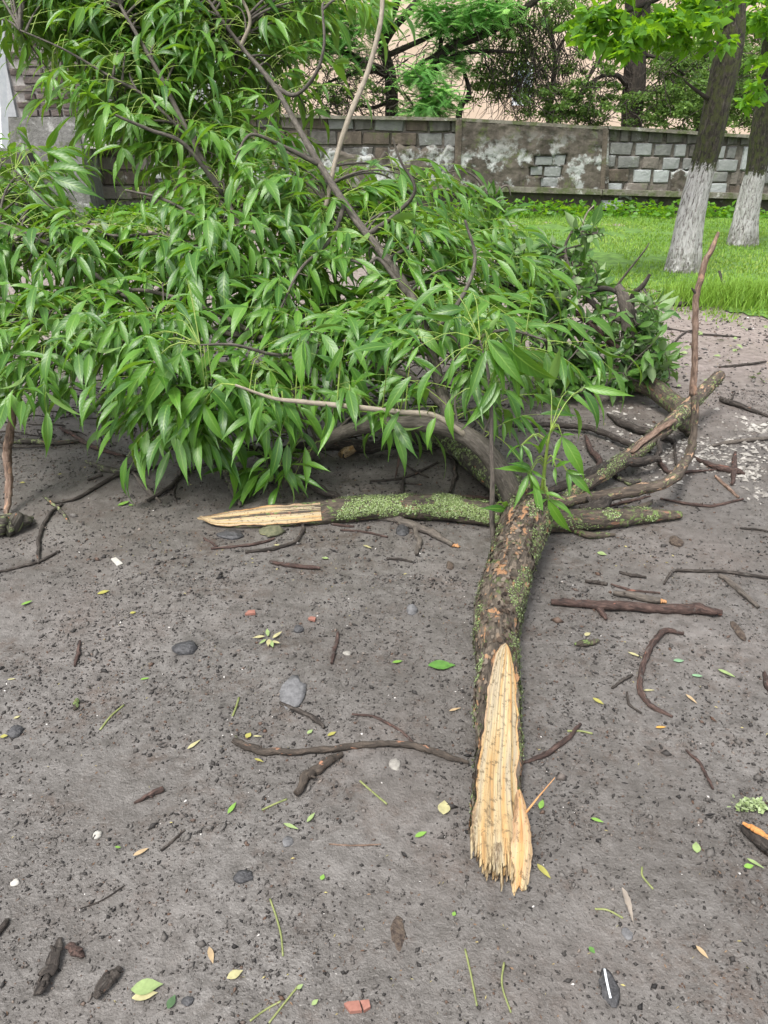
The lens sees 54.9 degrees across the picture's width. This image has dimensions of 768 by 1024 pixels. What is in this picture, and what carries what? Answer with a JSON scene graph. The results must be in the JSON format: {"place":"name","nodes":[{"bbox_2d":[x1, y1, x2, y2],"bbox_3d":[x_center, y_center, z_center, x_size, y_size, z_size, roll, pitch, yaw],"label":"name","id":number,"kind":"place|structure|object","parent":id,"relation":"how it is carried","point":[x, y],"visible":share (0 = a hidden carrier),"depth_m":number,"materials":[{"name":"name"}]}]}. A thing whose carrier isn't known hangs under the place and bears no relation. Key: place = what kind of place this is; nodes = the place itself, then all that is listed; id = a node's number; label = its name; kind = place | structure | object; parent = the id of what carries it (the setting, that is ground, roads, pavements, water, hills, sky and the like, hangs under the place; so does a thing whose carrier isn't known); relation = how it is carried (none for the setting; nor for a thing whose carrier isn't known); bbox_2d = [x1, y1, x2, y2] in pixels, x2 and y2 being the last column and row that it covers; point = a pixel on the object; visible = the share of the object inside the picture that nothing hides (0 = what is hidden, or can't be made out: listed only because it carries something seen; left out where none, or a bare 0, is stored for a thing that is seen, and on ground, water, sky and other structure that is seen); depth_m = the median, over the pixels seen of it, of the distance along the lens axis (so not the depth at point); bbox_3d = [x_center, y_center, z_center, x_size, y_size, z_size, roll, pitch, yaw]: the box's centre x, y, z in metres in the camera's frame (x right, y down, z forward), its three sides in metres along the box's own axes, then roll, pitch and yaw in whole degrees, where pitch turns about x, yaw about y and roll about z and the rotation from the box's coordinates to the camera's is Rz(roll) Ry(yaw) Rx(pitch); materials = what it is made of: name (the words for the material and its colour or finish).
{"place":"outdoors","nodes":[
{"label":"outdoors","id":0,"kind":"place"},
{"bbox_2d":[0,217,767,1023],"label":"ground","id":1,"kind":"structure","parent":0,"point":[108,805],"depth_m":2.01,"materials":[{"name":"soil"}]},
{"bbox_2d":[2,389,16,513],"bbox_3d":[-1.640,-0.257,3.191,0.097,0.518,0.318,0,27,0],"label":"leaning stick","id":2,"kind":"object","parent":1,"relation":"on","point":[7,455],"visible":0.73,"depth_m":3.25,"materials":[{"name":"brown wood"}]},
{"bbox_2d":[7,725,24,737],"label":"stone","id":3,"kind":"object","parent":1,"relation":"on","point":[14,731],"visible":1,"depth_m":2.07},
{"bbox_2d":[0,512,33,536],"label":"bark chunk","id":4,"kind":"object","parent":1,"relation":"on","point":[11,524],"visible":1,"depth_m":3.05,"materials":[{"name":"wood"}]},
{"bbox_2d":[0,153,39,204],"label":"entrance steps","id":5,"kind":"structure","parent":1,"relation":"on","point":[27,162],"depth_m":13.43,"materials":[{"name":"concrete"}]},
{"bbox_2d":[0,20,8,148],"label":"white post","id":6,"kind":"object","parent":5,"relation":"on","point":[4,128],"visible":0.72,"depth_m":12.39,"materials":[{"name":"paint"}]},
{"bbox_2d":[0,550,59,571],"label":"twig","id":7,"kind":"object","parent":1,"relation":"on","point":[30,563],"visible":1,"depth_m":2.86,"materials":[{"name":"wood"}]},
{"bbox_2d":[33,937,62,995],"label":"twig","id":8,"kind":"object","parent":1,"relation":"on","point":[47,971],"visible":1,"depth_m":1.48,"materials":[{"name":"wood"}]},
{"bbox_2d":[13,438,84,445],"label":"broken branch","id":9,"kind":"object","parent":1,"relation":"on","point":[40,441],"visible":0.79,"depth_m":3.99,"materials":[{"name":"brown plant"}]},
{"bbox_2d":[36,503,62,563],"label":"twig","id":10,"kind":"object","parent":1,"relation":"on","point":[43,525],"visible":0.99,"depth_m":3.07,"materials":[{"name":"wood"}]},
{"bbox_2d":[42,495,69,523],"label":"twig","id":11,"kind":"object","parent":1,"relation":"on","point":[59,509],"visible":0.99,"depth_m":3.27,"materials":[{"name":"wood"}]},
{"bbox_2d":[0,15,119,217],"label":"brick building","id":12,"kind":"structure","parent":1,"relation":"on","point":[38,133],"depth_m":13.44,"materials":[{"name":"brick"}]},
{"bbox_2d":[64,942,84,957],"bbox_3d":[-0.634,0.896,1.515,0.054,0.017,0.024,18,32,31],"label":"stone","id":13,"kind":"object","parent":1,"relation":"on","point":[74,949],"visible":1,"depth_m":1.51,"materials":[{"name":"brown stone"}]},
{"bbox_2d":[59,427,125,456],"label":"broken branch","id":14,"kind":"object","parent":1,"relation":"on","point":[81,440],"visible":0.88,"depth_m":3.97,"materials":[{"name":"brown plant"}]},
{"bbox_2d":[48,460,161,504],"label":"twig","id":15,"kind":"object","parent":1,"relation":"on","point":[109,469],"visible":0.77,"depth_m":3.54,"materials":[{"name":"wood"}]},
{"bbox_2d":[92,965,122,999],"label":"twig","id":16,"kind":"object","parent":1,"relation":"on","point":[106,981],"visible":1,"depth_m":1.45,"materials":[{"name":"wood"}]},
{"bbox_2d":[132,991,157,1000],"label":"fallen leaf","id":17,"kind":"object","parent":1,"relation":"on","point":[137,997],"visible":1,"depth_m":1.43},
{"bbox_2d":[131,978,162,994],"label":"fallen leaf","id":18,"kind":"object","parent":1,"relation":"on","point":[145,986],"visible":1,"depth_m":1.45,"materials":[{"name":"plant"}]},
{"bbox_2d":[134,786,164,803],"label":"twig","id":19,"kind":"object","parent":1,"relation":"on","point":[153,792],"visible":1,"depth_m":1.87,"materials":[{"name":"wood"}]},
{"bbox_2d":[147,460,215,503],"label":"twig","id":20,"kind":"object","parent":1,"relation":"on","point":[173,483],"visible":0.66,"depth_m":3.51,"materials":[{"name":"wood"}]},
{"bbox_2d":[172,640,197,655],"bbox_3d":[-0.646,0.442,2.398,0.085,0.039,0.067,0,27,0],"label":"stone","id":21,"kind":"object","parent":1,"relation":"on","point":[188,647],"visible":0.99,"depth_m":2.38,"materials":[{"name":"stone"}]},
{"bbox_2d":[181,996,194,1006],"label":"stone","id":22,"kind":"object","parent":1,"relation":"on","point":[187,1001],"visible":1,"depth_m":1.43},
{"bbox_2d":[216,529,243,539],"bbox_3d":[-0.641,0.098,3.091,0.122,0.035,0.082,0,27,0],"label":"stone","id":23,"kind":"object","parent":1,"relation":"on","point":[232,534],"visible":1,"depth_m":3.07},
{"bbox_2d":[223,470,241,507],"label":"twig","id":24,"kind":"object","parent":1,"relation":"on","point":[228,481],"visible":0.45,"depth_m":3.45,"materials":[{"name":"wood"}]},
{"bbox_2d":[203,537,274,549],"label":"twig","id":25,"kind":"object","parent":1,"relation":"on","point":[240,545],"visible":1,"depth_m":3.00,"materials":[{"name":"wood"}]},
{"bbox_2d":[233,870,252,883],"bbox_3d":[-0.315,0.819,1.659,0.046,0.022,0.036,0,27,0],"label":"stone","id":26,"kind":"object","parent":1,"relation":"on","point":[242,876],"visible":1,"depth_m":1.65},
{"bbox_2d":[0,349,511,459],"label":"twig litter","id":27,"kind":"object","parent":1,"relation":"on","point":[135,428],"visible":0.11,"depth_m":4.22,"materials":[{"name":"brown plant"}]},
{"bbox_2d":[253,629,280,646],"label":"leaf sprig","id":28,"kind":"object","parent":1,"relation":"on","point":[270,642],"visible":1,"depth_m":2.44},
{"bbox_2d":[259,525,284,536],"bbox_3d":[-0.472,0.081,3.105,0.093,0.032,0.090,19,33,32],"label":"stone","id":29,"kind":"object","parent":1,"relation":"on","point":[272,530],"visible":1,"depth_m":3.09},
{"bbox_2d":[245,524,305,553],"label":"twig","id":30,"kind":"object","parent":1,"relation":"on","point":[299,536],"visible":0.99,"depth_m":2.99,"materials":[{"name":"wood"}]},
{"bbox_2d":[269,898,283,956],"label":"leaf stalk","id":31,"kind":"object","parent":1,"relation":"on","point":[276,917],"visible":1,"depth_m":1.56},
{"bbox_2d":[219,438,343,498],"bbox_3d":[-0.507,-0.215,3.560,0.836,0.130,0.108,22,34,36],"label":"broken branch","id":32,"kind":"object","parent":1,"relation":"on","point":[327,493],"visible":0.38,"depth_m":3.39,"materials":[{"name":"brown plant"}]},
{"bbox_2d":[279,675,306,709],"bbox_3d":[-0.273,0.540,2.212,0.081,0.018,0.152,0,27,0],"label":"stone","id":33,"kind":"object","parent":1,"relation":"on","point":[292,691],"visible":0.99,"depth_m":2.21,"materials":[{"name":"stone"}]},
{"bbox_2d":[269,560,319,569],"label":"twig","id":34,"kind":"object","parent":1,"relation":"on","point":[295,565],"visible":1,"depth_m":2.86,"materials":[{"name":"wood"}]},
{"bbox_2d":[279,701,325,728],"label":"twig","id":35,"kind":"object","parent":1,"relation":"on","point":[315,719],"visible":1,"depth_m":2.12,"materials":[{"name":"wood"}]},
{"bbox_2d":[293,752,343,795],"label":"twig","id":36,"kind":"object","parent":1,"relation":"on","point":[318,768],"visible":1,"depth_m":1.92,"materials":[{"name":"wood"}]},
{"bbox_2d":[0,0,641,895],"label":"fallen bough","id":37,"kind":"object","parent":1,"relation":"on","point":[144,66],"visible":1,"depth_m":3.46,"materials":[{"name":"green plant"}]},
{"bbox_2d":[213,46,430,115],"bbox_3d":[-1.487,-8.569,15.250,5.129,2.143,2.558,0,27,0],"label":"tangled shrub","id":38,"kind":"object","parent":1,"relation":"on","point":[338,100],"visible":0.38,"depth_m":15.17,"materials":[{"name":"green plant"}]},
{"bbox_2d":[330,631,338,663],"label":"twig","id":39,"kind":"object","parent":1,"relation":"on","point":[336,642],"visible":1,"depth_m":2.39,"materials":[{"name":"wood"}]},
{"bbox_2d":[338,445,355,457],"bbox_3d":[-0.171,-0.328,3.858,0.081,0.070,0.154,17,32,29],"label":"wood chunk","id":40,"kind":"object","parent":1,"relation":"on","point":[348,451],"visible":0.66,"depth_m":3.81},
{"bbox_2d":[232,735,468,763],"bbox_3d":[-0.095,0.639,2.002,0.646,0.030,0.068,1,27,3],"label":"twig","id":41,"kind":"object","parent":1,"relation":"on","point":[250,747],"visible":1,"depth_m":2.00,"materials":[{"name":"wood"}]},
{"bbox_2d":[282,431,420,454],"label":"broken branch","id":42,"kind":"object","parent":1,"relation":"on","point":[370,447],"visible":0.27,"depth_m":3.82,"materials":[{"name":"brown plant"}]},
{"bbox_2d":[344,999,369,1013],"bbox_3d":[-0.051,0.946,1.415,0.051,0.014,0.019,0,27,0],"label":"tile shard","id":43,"kind":"object","parent":1,"relation":"on","point":[352,1007],"visible":1,"depth_m":1.41,"materials":[{"name":"brick"}]},
{"bbox_2d":[330,523,387,537],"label":"twig","id":44,"kind":"object","parent":1,"relation":"on","point":[342,525],"visible":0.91,"depth_m":3.13,"materials":[{"name":"wood"}]},
{"bbox_2d":[352,713,413,741],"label":"twig","id":45,"kind":"object","parent":1,"relation":"on","point":[391,725],"visible":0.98,"depth_m":2.09,"materials":[{"name":"wood"}]},
{"bbox_2d":[0,289,767,1023],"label":"bark litter","id":46,"kind":"object","parent":1,"relation":"on","point":[434,655],"visible":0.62,"depth_m":2.06,"materials":[{"name":"wood"}]},
{"bbox_2d":[0,288,767,1023],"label":"mud crumbs","id":47,"kind":"object","parent":1,"relation":"on","point":[710,850],"visible":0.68,"depth_m":2.10,"materials":[{"name":"soil"}]},
{"bbox_2d":[389,758,400,770],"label":"stone","id":48,"kind":"object","parent":1,"relation":"on","point":[395,764],"visible":1,"depth_m":1.96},
{"bbox_2d":[390,916,405,951],"bbox_3d":[0.028,0.884,1.549,0.037,0.009,0.086,0,27,0],"label":"chip","id":49,"kind":"object","parent":1,"relation":"on","point":[398,933],"visible":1,"depth_m":1.55,"materials":[{"name":"brown wood"}]},
{"bbox_2d":[396,524,408,535],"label":"stone","id":50,"kind":"object","parent":1,"relation":"on","point":[402,530],"visible":1,"depth_m":3.12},
{"bbox_2d":[370,461,438,481],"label":"twig","id":51,"kind":"object","parent":1,"relation":"on","point":[416,472],"visible":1,"depth_m":3.61,"materials":[{"name":"wood"}]},
{"bbox_2d":[413,526,422,555],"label":"twig","id":52,"kind":"object","parent":1,"relation":"on","point":[418,539],"visible":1,"depth_m":3.03,"materials":[{"name":"wood"}]},
{"bbox_2d":[244,0,592,123],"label":"feathery tree","id":53,"kind":"object","parent":1,"relation":"on","point":[471,18],"visible":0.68,"depth_m":15.27,"materials":[{"name":"plant"}]},
{"bbox_2d":[376,516,460,547],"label":"twig","id":54,"kind":"object","parent":1,"relation":"on","point":[429,531],"visible":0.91,"depth_m":3.11,"materials":[{"name":"wood"}]},
{"bbox_2d":[97,91,767,213],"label":"yard wall","id":55,"kind":"structure","parent":1,"relation":"on","point":[541,162],"depth_m":14.37,"materials":[{"name":"concrete"}]},
{"bbox_2d":[196,492,682,532],"bbox_3d":[0.239,-0.003,3.183,2.099,0.132,0.241,0,27,0],"label":"mossy branch","id":56,"kind":"object","parent":1,"relation":"on","point":[450,507],"visible":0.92,"depth_m":3.16,"materials":[{"name":"green plant"}]},
{"bbox_2d":[578,495,613,508],"bbox_3d":[0.904,-0.008,3.200,0.284,0.111,0.089,-15,31,-26],"label":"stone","id":57,"kind":"object","parent":56,"relation":"on","point":[604,502],"visible":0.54,"depth_m":3.18,"materials":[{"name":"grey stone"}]},
{"bbox_2d":[428,660,454,668],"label":"fallen leaf","id":58,"kind":"object","parent":1,"relation":"on","point":[439,664],"visible":1,"depth_m":2.31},
{"bbox_2d":[438,800,449,813],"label":"fallen leaf","id":59,"kind":"object","parent":1,"relation":"on","point":[443,808],"visible":1,"depth_m":1.82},
{"bbox_2d":[448,458,457,492],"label":"twig","id":60,"kind":"object","parent":1,"relation":"on","point":[454,473],"visible":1,"depth_m":3.59,"materials":[{"name":"wood"}]},
{"bbox_2d":[464,948,477,1006],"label":"leaf stalk","id":61,"kind":"object","parent":1,"relation":"on","point":[468,963],"visible":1,"depth_m":1.46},
{"bbox_2d":[501,962,511,1012],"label":"leaf stalk","id":62,"kind":"object","parent":1,"relation":"on","point":[503,991],"visible":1,"depth_m":1.44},
{"bbox_2d":[271,0,765,133],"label":"apartment house","id":63,"kind":"structure","parent":1,"relation":"on","point":[477,112],"depth_m":25.89,"materials":[{"name":"white paint"}]},
{"bbox_2d":[445,0,612,122],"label":"weeping tree","id":64,"kind":"object","parent":1,"relation":"on","point":[559,8],"visible":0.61,"depth_m":16.39,"materials":[{"name":"green plant"}]},
{"bbox_2d":[523,723,581,763],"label":"twig","id":65,"kind":"object","parent":1,"relation":"on","point":[557,745],"visible":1,"depth_m":2.01,"materials":[{"name":"wood"}]},
{"bbox_2d":[445,169,690,417],"bbox_3d":[1.144,-1.407,4.625,1.613,1.318,1.490,7,28,14],"label":"leafy branch","id":66,"kind":"object","parent":1,"relation":"on","point":[642,346],"visible":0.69,"depth_m":4.46,"materials":[{"name":"green plant"}]},
{"bbox_2d":[574,639,599,646],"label":"twig","id":67,"kind":"object","parent":1,"relation":"on","point":[586,642],"visible":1,"depth_m":2.42,"materials":[{"name":"plant"}]},
{"bbox_2d":[512,413,675,453],"bbox_3d":[1.137,-0.417,4.013,0.667,0.056,0.648,-12,30,-22],"label":"crooked branch","id":68,"kind":"object","parent":1,"relation":"on","point":[631,426],"visible":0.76,"depth_m":4.09,"materials":[{"name":"brown plant"}]},
{"bbox_2d":[574,529,615,538],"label":"crooked branch","id":69,"kind":"object","parent":1,"relation":"on","point":[591,535],"visible":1,"depth_m":3.08,"materials":[{"name":"brown plant"}]},
{"bbox_2d":[584,434,620,481],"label":"crooked branch","id":70,"kind":"object","parent":1,"relation":"on","point":[596,456],"visible":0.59,"depth_m":3.79,"materials":[{"name":"brown plant"}]},
{"bbox_2d":[598,968,619,1007],"bbox_3d":[0.443,0.936,1.456,0.042,0.012,0.076,0,27,0],"label":"stone","id":71,"kind":"object","parent":1,"relation":"on","point":[613,1002],"visible":0.91,"depth_m":1.45,"materials":[{"name":"stone"}]},
{"bbox_2d":[621,927,632,939],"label":"stone","id":72,"kind":"object","parent":1,"relation":"on","point":[626,932],"visible":1,"depth_m":1.55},
{"bbox_2d":[622,888,633,923],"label":"dry leaf","id":73,"kind":"object","parent":1,"relation":"on","point":[627,899],"visible":1,"depth_m":1.60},
{"bbox_2d":[609,476,650,506],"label":"crooked branch","id":74,"kind":"object","parent":1,"relation":"on","point":[627,482],"visible":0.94,"depth_m":3.40,"materials":[{"name":"brown plant"}]},
{"bbox_2d":[610,583,659,593],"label":"twig","id":75,"kind":"object","parent":1,"relation":"on","point":[628,589],"visible":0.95,"depth_m":2.72,"materials":[{"name":"wood"}]},
{"bbox_2d":[552,232,719,507],"bbox_3d":[1.138,-0.553,3.128,0.892,1.112,0.304,-16,31,-28],"label":"bent branch","id":76,"kind":"object","parent":1,"relation":"on","point":[676,475],"visible":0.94,"depth_m":3.25,"materials":[{"name":"brown plant"}]},
{"bbox_2d":[511,0,761,132],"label":"stout dark tree","id":77,"kind":"object","parent":1,"relation":"on","point":[631,104],"visible":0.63,"depth_m":16.04,"materials":[{"name":"green plant"}]},
{"bbox_2d":[551,598,722,619],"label":"twig","id":78,"kind":"object","parent":1,"relation":"on","point":[601,606],"visible":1,"depth_m":2.59,"materials":[{"name":"wood"}]},
{"bbox_2d":[554,370,725,509],"bbox_3d":[1.290,-0.362,3.668,0.137,0.285,1.913,24,35,38],"label":"lichen branch","id":79,"kind":"object","parent":1,"relation":"on","point":[678,418],"visible":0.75,"depth_m":3.74,"materials":[{"name":"brown plant"}]},
{"bbox_2d":[548,439,662,492],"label":"crooked branch","id":80,"kind":"object","parent":79,"relation":"on","point":[560,486],"visible":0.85,"depth_m":3.54,"materials":[{"name":"brown plant"}]},
{"bbox_2d":[613,591,666,603],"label":"twig","id":81,"kind":"object","parent":1,"relation":"on","point":[642,597],"visible":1,"depth_m":2.66,"materials":[{"name":"wood"}]},
{"bbox_2d":[636,628,683,717],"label":"twig","id":82,"kind":"object","parent":1,"relation":"on","point":[645,659],"visible":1,"depth_m":2.32,"materials":[{"name":"wood"}]},
{"bbox_2d":[569,289,767,403],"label":"leaf litter","id":83,"kind":"object","parent":1,"relation":"on","point":[686,347],"visible":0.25,"depth_m":5.63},
{"bbox_2d":[583,396,767,503],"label":"lime rubble","id":84,"kind":"object","parent":1,"relation":"on","point":[756,473],"visible":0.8,"depth_m":3.83,"materials":[{"name":"stone"}]},
{"bbox_2d":[708,437,767,446],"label":"twig","id":85,"kind":"object","parent":84,"relation":"on","point":[736,441],"visible":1,"depth_m":3.93,"materials":[{"name":"wood"}]},
{"bbox_2d":[669,535,683,546],"bbox_3d":[1.201,0.121,3.040,0.059,0.028,0.086,0,27,0],"label":"chip","id":86,"kind":"object","parent":1,"relation":"on","point":[676,541],"visible":1,"depth_m":3.02,"materials":[{"name":"brown wood"}]},
{"bbox_2d":[654,454,716,473],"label":"crooked branch","id":87,"kind":"object","parent":1,"relation":"on","point":[662,465],"visible":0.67,"depth_m":3.62,"materials":[{"name":"brown plant"}]},
{"bbox_2d":[608,271,767,315],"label":"grass tuft","id":88,"kind":"object","parent":1,"relation":"on","point":[750,293],"visible":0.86,"depth_m":7.04,"materials":[{"name":"plant"}]},
{"bbox_2d":[617,0,765,133],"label":"bushy tree","id":89,"kind":"object","parent":1,"relation":"on","point":[752,41],"visible":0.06,"depth_m":19.25,"materials":[{"name":"green plant"}]},
{"bbox_2d":[685,749,713,789],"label":"twig","id":90,"kind":"object","parent":1,"relation":"on","point":[696,759],"visible":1,"depth_m":1.95,"materials":[{"name":"wood"}]},
{"bbox_2d":[660,498,743,507],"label":"twig","id":91,"kind":"object","parent":1,"relation":"on","point":[704,505],"visible":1,"depth_m":3.31,"materials":[{"name":"wood"}]},
{"bbox_2d":[667,327,740,341],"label":"twig","id":92,"kind":"object","parent":1,"relation":"on","point":[682,334],"visible":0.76,"depth_m":6.08,"materials":[{"name":"wood"}]},
{"bbox_2d":[663,569,767,584],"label":"twig","id":93,"kind":"object","parent":1,"relation":"on","point":[715,571],"visible":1,"depth_m":2.82,"materials":[{"name":"wood"}]},
{"bbox_2d":[694,451,744,484],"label":"twig","id":94,"kind":"object","parent":1,"relation":"on","point":[733,470],"visible":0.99,"depth_m":3.61,"materials":[{"name":"wood"}]},
{"bbox_2d":[714,475,739,497],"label":"twig","id":95,"kind":"object","parent":1,"relation":"on","point":[727,487],"visible":1,"depth_m":3.44,"materials":[{"name":"brown wood"}]},
{"bbox_2d":[730,621,746,640],"bbox_3d":[1.205,0.403,2.515,0.031,0.014,0.114,0,27,0],"label":"chip","id":96,"kind":"object","parent":1,"relation":"on","point":[738,631],"visible":1,"depth_m":2.51,"materials":[{"name":"brown wood"}]},
{"bbox_2d":[718,573,759,608],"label":"twig","id":97,"kind":"object","parent":1,"relation":"on","point":[737,588],"visible":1,"depth_m":2.71,"materials":[{"name":"wood"}]},
{"bbox_2d":[718,361,766,367],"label":"twig","id":98,"kind":"object","parent":1,"relation":"on","point":[742,364],"visible":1,"depth_m":5.23,"materials":[{"name":"wood"}]},
{"bbox_2d":[719,392,767,417],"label":"twig","id":99,"kind":"object","parent":1,"relation":"on","point":[730,402],"visible":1,"depth_m":4.46,"materials":[{"name":"wood"}]},
{"bbox_2d":[727,794,767,813],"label":"lichen tuft","id":100,"kind":"object","parent":1,"relation":"on","point":[757,803],"visible":1,"depth_m":1.83,"materials":[{"name":"plant"}]},
{"bbox_2d":[740,822,767,855],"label":"twig","id":101,"kind":"object","parent":1,"relation":"on","point":[757,836],"visible":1,"depth_m":1.73,"materials":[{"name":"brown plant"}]},
{"bbox_2d":[3,212,767,324],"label":"lawn","id":102,"kind":"structure","parent":0,"point":[602,257],"depth_m":10.12,"materials":[{"name":"plant"}]},
{"bbox_2d":[72,196,767,219],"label":"weeds","id":103,"kind":"object","parent":102,"relation":"on","point":[664,210],"visible":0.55,"depth_m":14.19,"materials":[{"name":"green plant"}]},
{"bbox_2d":[553,0,749,273],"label":"whitewashed tree","id":104,"kind":"object","parent":102,"relation":"on","point":[684,21],"visible":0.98,"depth_m":7.30,"materials":[{"name":"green plant"}]},
{"bbox_2d":[726,0,767,246],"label":"whitewashed tree","id":105,"kind":"object","parent":102,"relation":"on","point":[744,229],"visible":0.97,"depth_m":10.09,"materials":[{"name":"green plant"}]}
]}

